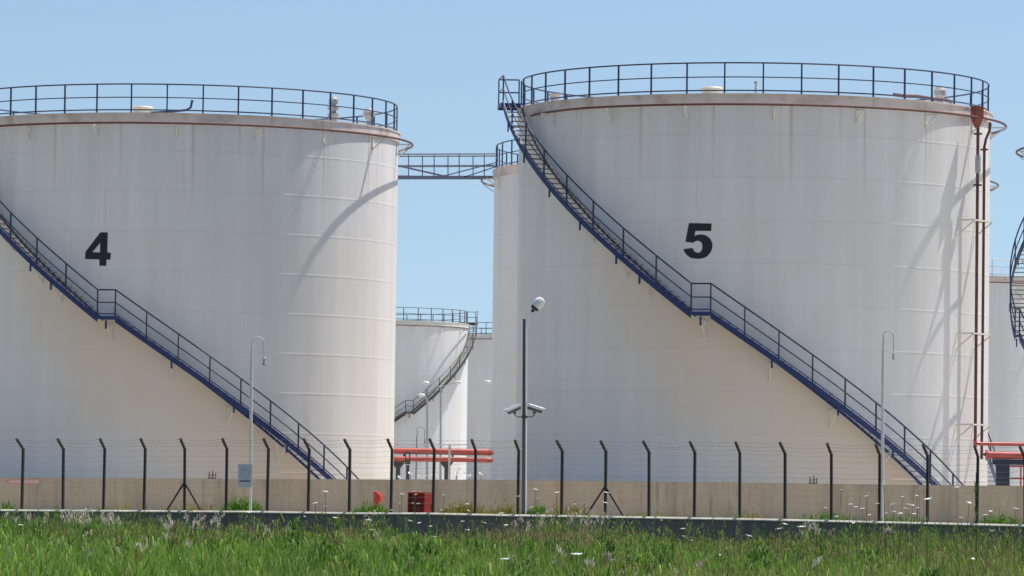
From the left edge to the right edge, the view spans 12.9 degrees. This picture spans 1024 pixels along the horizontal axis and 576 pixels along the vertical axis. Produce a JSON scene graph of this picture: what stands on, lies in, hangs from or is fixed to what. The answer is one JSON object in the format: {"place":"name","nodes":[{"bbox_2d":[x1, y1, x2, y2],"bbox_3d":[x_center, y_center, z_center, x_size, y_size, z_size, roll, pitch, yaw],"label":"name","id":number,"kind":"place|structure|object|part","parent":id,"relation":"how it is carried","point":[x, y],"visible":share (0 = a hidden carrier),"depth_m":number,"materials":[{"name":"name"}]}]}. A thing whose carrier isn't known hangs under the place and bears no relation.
{"place":"outdoors","nodes":[
{"label":"outdoors","id":0,"kind":"place"},
{"bbox_2d":[238,464,251,486],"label":"notice board","id":1,"kind":"object","parent":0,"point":[245,477],"visible":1,"depth_m":148.75,"materials":[{"name":"metal"}]},
{"bbox_2d":[443,502,443,532],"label":"wildflower","id":2,"kind":"object","parent":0,"point":[443,517],"visible":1,"depth_m":83.30,"materials":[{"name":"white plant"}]},
{"bbox_2d":[0,0,1023,333],"label":"sky","id":3,"kind":"structure","parent":0,"point":[441,62],"materials":[{"name":"blue"}]},
{"bbox_3d":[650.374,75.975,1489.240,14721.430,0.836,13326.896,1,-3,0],"label":"ground","id":4,"kind":"structure","parent":0,"visible":0},
{"bbox_2d":[1,498,15,508],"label":"weed clump","id":5,"kind":"object","parent":4,"relation":"on","point":[7,506],"visible":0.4,"depth_m":152.73,"materials":[{"name":"green plant"}]},
{"bbox_2d":[79,501,161,509],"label":"weed clump","id":6,"kind":"object","parent":4,"relation":"on","point":[124,506],"visible":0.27,"depth_m":150.91,"materials":[{"name":"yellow plant"}]},
{"bbox_2d":[135,545,138,574],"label":"tall weed","id":7,"kind":"object","parent":4,"relation":"on","point":[136,557],"visible":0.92,"depth_m":43.92,"materials":[{"name":"plant"}]},
{"bbox_2d":[164,500,224,510],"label":"weed clump","id":8,"kind":"object","parent":4,"relation":"on","point":[202,508],"visible":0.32,"depth_m":150.67,"materials":[{"name":"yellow plant"}]},
{"bbox_2d":[0,83,413,478],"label":"storage tank","id":9,"kind":"object","parent":4,"relation":"on","point":[160,269],"visible":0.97,"depth_m":181.20,"materials":[{"name":"white metal"}]},
{"bbox_2d":[218,496,269,510],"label":"weed clump","id":10,"kind":"object","parent":4,"relation":"on","point":[235,505],"visible":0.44,"depth_m":149.67,"materials":[{"name":"green plant"}]},
{"bbox_2d":[249,336,265,510],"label":"gooseneck lamp","id":11,"kind":"object","parent":4,"relation":"on","point":[251,418],"visible":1,"depth_m":149.44,"materials":[{"name":"grey metal"}]},
{"bbox_2d":[312,502,317,546],"bbox_3d":[-2.646,3.382,60.913,0.092,1.010,0.100,1,-3,0],"label":"wildflower","id":12,"kind":"object","parent":4,"relation":"on","point":[315,518],"visible":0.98,"depth_m":60.91,"materials":[{"name":"white plant"}]},
{"bbox_2d":[324,491,327,535],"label":"wildflower","id":13,"kind":"object","parent":4,"relation":"on","point":[325,506],"visible":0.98,"depth_m":72.54,"materials":[{"name":"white plant"}]},
{"bbox_2d":[352,499,387,511],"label":"weed clump","id":14,"kind":"object","parent":4,"relation":"on","point":[372,508],"visible":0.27,"depth_m":149.72,"materials":[{"name":"green plant"}]},
{"bbox_2d":[373,491,382,508],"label":"fire hydrant","id":15,"kind":"object","parent":4,"relation":"on","point":[377,497],"visible":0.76,"depth_m":151.73,"materials":[{"name":"red metal"}]},
{"bbox_2d":[394,454,404,478],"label":"pipe support","id":16,"kind":"object","parent":4,"relation":"on","point":[398,465],"visible":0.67,"depth_m":196.75,"materials":[{"name":"grey metal"}]},
{"bbox_2d":[405,451,410,479],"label":"valve stand","id":17,"kind":"object","parent":4,"relation":"on","point":[407,466],"visible":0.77,"depth_m":195.77,"materials":[{"name":"grey metal"}]},
{"bbox_2d":[412,491,415,546],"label":"wildflower","id":18,"kind":"object","parent":4,"relation":"on","point":[414,520],"visible":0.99,"depth_m":66.88,"materials":[{"name":"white plant"}]},
{"bbox_2d":[408,492,431,512],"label":"fire cabinet","id":19,"kind":"object","parent":4,"relation":"on","point":[421,499],"visible":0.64,"depth_m":149.35,"materials":[{"name":"red metal"}]},
{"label":"door","id":20,"kind":"part","parent":19,"relation":"part of","materials":[{"name":"red paint"}]},
{"bbox_2d":[415,426,425,479],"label":"gooseneck lamp","id":21,"kind":"object","parent":4,"relation":"on","point":[416,454],"visible":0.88,"depth_m":224.84,"materials":[{"name":"grey metal"}]},
{"bbox_2d":[418,393,428,479],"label":"street lamp","id":22,"kind":"object","parent":4,"relation":"on","point":[427,430],"visible":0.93,"depth_m":239.86,"materials":[{"name":"metal"}]},
{"bbox_2d":[393,307,477,479],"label":"storage tank","id":23,"kind":"object","parent":4,"relation":"on","point":[434,352],"visible":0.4,"depth_m":403.10,"materials":[{"name":"white metal"}]},
{"bbox_2d":[422,381,461,479],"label":"street lamp","id":24,"kind":"object","parent":4,"relation":"on","point":[440,442],"visible":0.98,"depth_m":299.87,"materials":[{"name":"metal"}]},
{"bbox_2d":[440,455,453,479],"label":"pipe support","id":25,"kind":"object","parent":4,"relation":"on","point":[445,466],"visible":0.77,"depth_m":196.75,"materials":[{"name":"grey metal"}]},
{"bbox_2d":[394,456,492,462],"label":"pipeline","id":26,"kind":"object","parent":25,"relation":"attached to","point":[442,459],"visible":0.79,"depth_m":196.38,"materials":[{"name":"red paint"}]},
{"bbox_2d":[410,452,468,455],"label":"pipeline","id":27,"kind":"object","parent":26,"relation":"attached to","point":[437,453],"visible":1,"depth_m":196.35,"materials":[{"name":"metal"}]},
{"bbox_2d":[394,448,493,455],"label":"pipeline","id":28,"kind":"object","parent":25,"relation":"on","point":[489,452],"visible":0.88,"depth_m":196.76,"materials":[{"name":"red paint"}]},
{"bbox_2d":[5,507,891,575],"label":"dry seed grass","id":29,"kind":"structure","parent":4,"relation":"on","point":[219,520],"depth_m":102.48,"materials":[{"name":"beige plant"}]},
{"bbox_2d":[394,444,514,479],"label":"handrail","id":30,"kind":"object","parent":4,"relation":"on","point":[449,454],"visible":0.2,"depth_m":194.86,"materials":[{"name":"metal"}]},
{"bbox_2d":[438,499,487,513],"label":"weed clump","id":31,"kind":"object","parent":4,"relation":"on","point":[462,509],"visible":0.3,"depth_m":147.70,"materials":[{"name":"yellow plant"}]},
{"bbox_2d":[462,322,491,479],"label":"storage tank","id":32,"kind":"object","parent":4,"relation":"on","point":[479,394],"visible":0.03,"depth_m":435.88,"materials":[{"name":"white metal"}]},
{"bbox_2d":[483,499,521,513],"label":"weed clump","id":33,"kind":"object","parent":4,"relation":"on","point":[504,511],"visible":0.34,"depth_m":146.72,"materials":[{"name":"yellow plant"}]},
{"bbox_2d":[0,478,1022,523],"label":"bund wall","id":34,"kind":"structure","parent":4,"relation":"on","point":[719,504],"depth_m":156.12,"materials":[{"name":"concrete"}]},
{"bbox_2d":[7,479,39,483],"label":"warning plate","id":35,"kind":"object","parent":34,"relation":"attached to","point":[28,481],"visible":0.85,"depth_m":160.11,"materials":[{"name":"metal"}]},
{"bbox_2d":[0,501,1023,575],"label":"meadow grass","id":36,"kind":"structure","parent":4,"relation":"on","point":[245,560],"depth_m":52.39,"materials":[{"name":"green plant"}]},
{"bbox_2d":[0,509,1023,551],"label":"kerb wall","id":37,"kind":"structure","parent":4,"relation":"on","point":[674,524],"depth_m":139.00,"materials":[{"name":"concrete"}]},
{"bbox_2d":[0,438,1023,523],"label":"fence","id":38,"kind":"object","parent":37,"relation":"on","point":[184,486],"visible":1,"depth_m":139.27,"materials":[{"name":"metal"}]},
{"bbox_2d":[0,513,1023,575],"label":"broadleaf weeds","id":39,"kind":"object","parent":4,"relation":"on","point":[295,535],"visible":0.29,"depth_m":63.48,"materials":[{"name":"green plant"}]},
{"bbox_2d":[2,514,1021,575],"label":"dry brown weeds","id":40,"kind":"object","parent":4,"relation":"on","point":[581,539],"visible":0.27,"depth_m":98.32,"materials":[{"name":"plant"}]},
{"bbox_2d":[518,496,521,563],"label":"wildflower","id":41,"kind":"object","parent":4,"relation":"on","point":[519,528],"visible":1,"depth_m":66.20,"materials":[{"name":"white plant"}]},
{"bbox_2d":[514,297,544,513],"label":"street lamp","id":42,"kind":"object","parent":4,"relation":"on","point":[538,303],"visible":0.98,"depth_m":146.44,"materials":[{"name":"grey metal"}]},
{"bbox_2d":[504,404,520,413],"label":"security camera","id":43,"kind":"object","parent":42,"relation":"attached to","point":[513,409],"visible":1,"depth_m":146.19,"materials":[{"name":"white plastic"}]},
{"bbox_2d":[527,404,545,413],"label":"security camera","id":44,"kind":"object","parent":42,"relation":"attached to","point":[534,408],"visible":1,"depth_m":146.19,"materials":[{"name":"white plastic"}]},
{"bbox_2d":[533,489,537,552],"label":"wildflower","id":45,"kind":"object","parent":4,"relation":"on","point":[534,521],"visible":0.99,"depth_m":76.81,"materials":[{"name":"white plant"}]},
{"bbox_2d":[521,501,556,514],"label":"weed clump","id":46,"kind":"object","parent":4,"relation":"on","point":[537,508],"visible":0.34,"depth_m":146.30,"materials":[{"name":"green plant"}]},
{"bbox_2d":[553,492,557,559],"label":"wildflower","id":47,"kind":"object","parent":4,"relation":"on","point":[555,520],"visible":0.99,"depth_m":77.36,"materials":[{"name":"white plant"}]},
{"bbox_2d":[545,501,594,515],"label":"weed clump","id":48,"kind":"object","parent":4,"relation":"on","point":[566,511],"visible":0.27,"depth_m":145.73,"materials":[{"name":"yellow plant"}]},
{"bbox_2d":[571,553,582,573],"bbox_3d":[0.567,2.717,40.067,0.106,0.754,0.115,1,-3,0],"label":"wildflower","id":49,"kind":"object","parent":4,"relation":"on","point":[577,559],"visible":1,"depth_m":40.08,"materials":[{"name":"white plant"}]},
{"bbox_2d":[600,502,606,560],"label":"wildflower","id":50,"kind":"object","parent":4,"relation":"on","point":[602,535],"visible":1,"depth_m":78.73,"materials":[{"name":"white plant"}]},
{"bbox_2d":[604,492,608,561],"bbox_3d":[1.322,3.580,63.730,0.090,1.439,0.142,1,-3,0],"label":"wildflower","id":51,"kind":"object","parent":4,"relation":"on","point":[605,525],"visible":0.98,"depth_m":63.73,"materials":[{"name":"white plant"}]},
{"bbox_2d":[616,510,673,516],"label":"weed clump","id":52,"kind":"object","parent":4,"relation":"on","point":[657,515],"visible":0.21,"depth_m":146.85,"materials":[{"name":"yellow plant"}]},
{"bbox_2d":[643,533,649,572],"bbox_3d":[1.746,3.677,59.906,0.099,0.888,0.182,3,-3,-38],"label":"tall weed","id":53,"kind":"object","parent":4,"relation":"on","point":[644,552],"visible":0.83,"depth_m":59.90,"materials":[{"name":"green plant"}]},
{"bbox_2d":[670,533,675,571],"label":"tall weed","id":54,"kind":"object","parent":4,"relation":"on","point":[672,550],"visible":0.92,"depth_m":59.90,"materials":[{"name":"green plant"}]},
{"bbox_2d":[480,139,998,485],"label":"storage tank","id":55,"kind":"object","parent":4,"relation":"on","point":[504,306],"visible":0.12,"depth_m":207.62,"materials":[{"name":"white metal"}]},
{"bbox_2d":[398,153,495,178],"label":"walkway","id":56,"kind":"structure","parent":55,"relation":"attached to","point":[447,176],"depth_m":211.43,"materials":[{"name":"grey paint"}]},
{"bbox_2d":[730,507,764,517],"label":"weed clump","id":57,"kind":"object","parent":4,"relation":"on","point":[747,516],"visible":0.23,"depth_m":144.81,"materials":[{"name":"yellow plant"}]},
{"bbox_2d":[497,62,1006,485],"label":"storage tank","id":58,"kind":"object","parent":4,"relation":"on","point":[711,266],"visible":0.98,"depth_m":169.06,"materials":[{"name":"white metal"}]},
{"bbox_2d":[973,440,1023,446],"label":"pipeline","id":59,"kind":"object","parent":58,"relation":"attached to","point":[976,443],"visible":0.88,"depth_m":171.69,"materials":[{"name":"red paint"}]},
{"bbox_2d":[776,528,780,569],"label":"wildflower","id":60,"kind":"object","parent":4,"relation":"on","point":[777,546],"visible":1,"depth_m":61.43,"materials":[{"name":"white plant"}]},
{"bbox_2d":[792,511,858,520],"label":"weed clump","id":61,"kind":"object","parent":4,"relation":"on","point":[822,517],"visible":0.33,"depth_m":142.81,"materials":[{"name":"green plant"}]},
{"bbox_2d":[834,516,839,571],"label":"wildflower","id":62,"kind":"object","parent":4,"relation":"on","point":[837,538],"visible":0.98,"depth_m":67.58,"materials":[{"name":"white plant"}]},
{"bbox_2d":[854,506,856,554],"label":"wildflower","id":63,"kind":"object","parent":4,"relation":"on","point":[856,537],"visible":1,"depth_m":77.94,"materials":[{"name":"white plant"}]},
{"bbox_2d":[859,508,865,570],"bbox_3d":[4.940,3.707,63.758,0.129,1.232,0.081,1,-3,-16],"label":"wildflower","id":64,"kind":"object","parent":4,"relation":"on","point":[863,529],"visible":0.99,"depth_m":63.75,"materials":[{"name":"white plant"}]},
{"bbox_2d":[864,495,868,557],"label":"wildflower","id":65,"kind":"object","parent":4,"relation":"on","point":[866,520],"visible":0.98,"depth_m":85.02,"materials":[{"name":"white plant"}]},
{"bbox_2d":[876,503,878,535],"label":"wildflower","id":66,"kind":"object","parent":4,"relation":"on","point":[877,518],"visible":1,"depth_m":87.21,"materials":[{"name":"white plant"}]},
{"bbox_2d":[882,484,885,556],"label":"wildflower","id":67,"kind":"object","parent":4,"relation":"on","point":[884,525],"visible":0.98,"depth_m":67.19,"materials":[{"name":"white plant"}]},
{"bbox_2d":[881,330,894,520],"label":"gooseneck lamp","id":68,"kind":"object","parent":4,"relation":"on","point":[882,432],"visible":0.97,"depth_m":145.92,"materials":[{"name":"grey metal"}]},
{"bbox_2d":[892,511,895,559],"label":"wildflower","id":69,"kind":"object","parent":4,"relation":"on","point":[893,539],"visible":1,"depth_m":82.51,"materials":[{"name":"white plant"}]},
{"bbox_2d":[881,512,924,521],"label":"weed clump","id":70,"kind":"object","parent":4,"relation":"on","point":[886,519],"visible":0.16,"depth_m":141.77,"materials":[{"name":"green plant"}]},
{"bbox_2d":[904,508,907,567],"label":"wildflower","id":71,"kind":"object","parent":4,"relation":"on","point":[905,524],"visible":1,"depth_m":66.83,"materials":[{"name":"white plant"}]},
{"bbox_2d":[910,513,915,569],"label":"wildflower","id":72,"kind":"object","parent":4,"relation":"on","point":[912,538],"visible":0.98,"depth_m":65.45,"materials":[{"name":"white plant"}]},
{"bbox_2d":[915,507,919,567],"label":"wildflower","id":73,"kind":"object","parent":4,"relation":"on","point":[916,536],"visible":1,"depth_m":71.06,"materials":[{"name":"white plant"}]},
{"bbox_2d":[925,498,930,567],"bbox_3d":[4.720,3.012,51.528,0.092,1.260,0.104,1,-3,-16],"label":"wildflower","id":74,"kind":"object","parent":4,"relation":"on","point":[927,499],"visible":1,"depth_m":51.53,"materials":[{"name":"white plant"}]},
{"bbox_2d":[964,501,971,564],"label":"wildflower","id":75,"kind":"object","parent":4,"relation":"on","point":[967,525],"visible":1,"depth_m":68.14,"materials":[{"name":"white plant"}]},
{"bbox_2d":[966,481,979,566],"bbox_3d":[6.307,3.403,61.918,0.200,1.765,0.196,-1,-3,34],"label":"tall weed","id":76,"kind":"object","parent":4,"relation":"on","point":[975,509],"visible":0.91,"depth_m":61.92,"materials":[{"name":"green plant"}]},
{"bbox_2d":[980,514,987,569],"bbox_3d":[6.229,3.583,60.016,0.136,1.182,0.079,-1,-3,37],"label":"wildflower","id":77,"kind":"object","parent":4,"relation":"on","point":[983,537],"visible":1,"depth_m":60.01,"materials":[{"name":"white plant"}]},
{"bbox_2d":[980,508,1019,523],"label":"weed clump","id":78,"kind":"object","parent":4,"relation":"on","point":[1002,519],"visible":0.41,"depth_m":140.28,"materials":[{"name":"green plant"}]},
{"bbox_2d":[987,258,1023,485],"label":"storage tank","id":79,"kind":"object","parent":4,"relation":"on","point":[1006,389],"visible":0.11,"depth_m":306.10,"materials":[{"name":"white metal"}]},
{"bbox_2d":[992,459,1022,485],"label":"pipe rack","id":80,"kind":"object","parent":4,"relation":"on","point":[1004,466],"visible":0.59,"depth_m":172.15,"materials":[{"name":"blue metal"}]},
{"bbox_2d":[985,449,1022,460],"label":"pipeline","id":81,"kind":"object","parent":80,"relation":"on","point":[1010,455],"visible":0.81,"depth_m":172.18,"materials":[{"name":"red paint"}]},
{"bbox_2d":[1013,507,1017,567],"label":"wildflower","id":82,"kind":"object","parent":4,"relation":"on","point":[1014,536],"visible":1,"depth_m":68.81,"materials":[{"name":"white plant"}]},
{"bbox_2d":[1009,147,1023,349],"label":"storage tank","id":83,"kind":"object","parent":4,"relation":"on","point":[1014,307],"visible":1,"depth_m":189.28,"materials":[{"name":"metal"}]}
]}

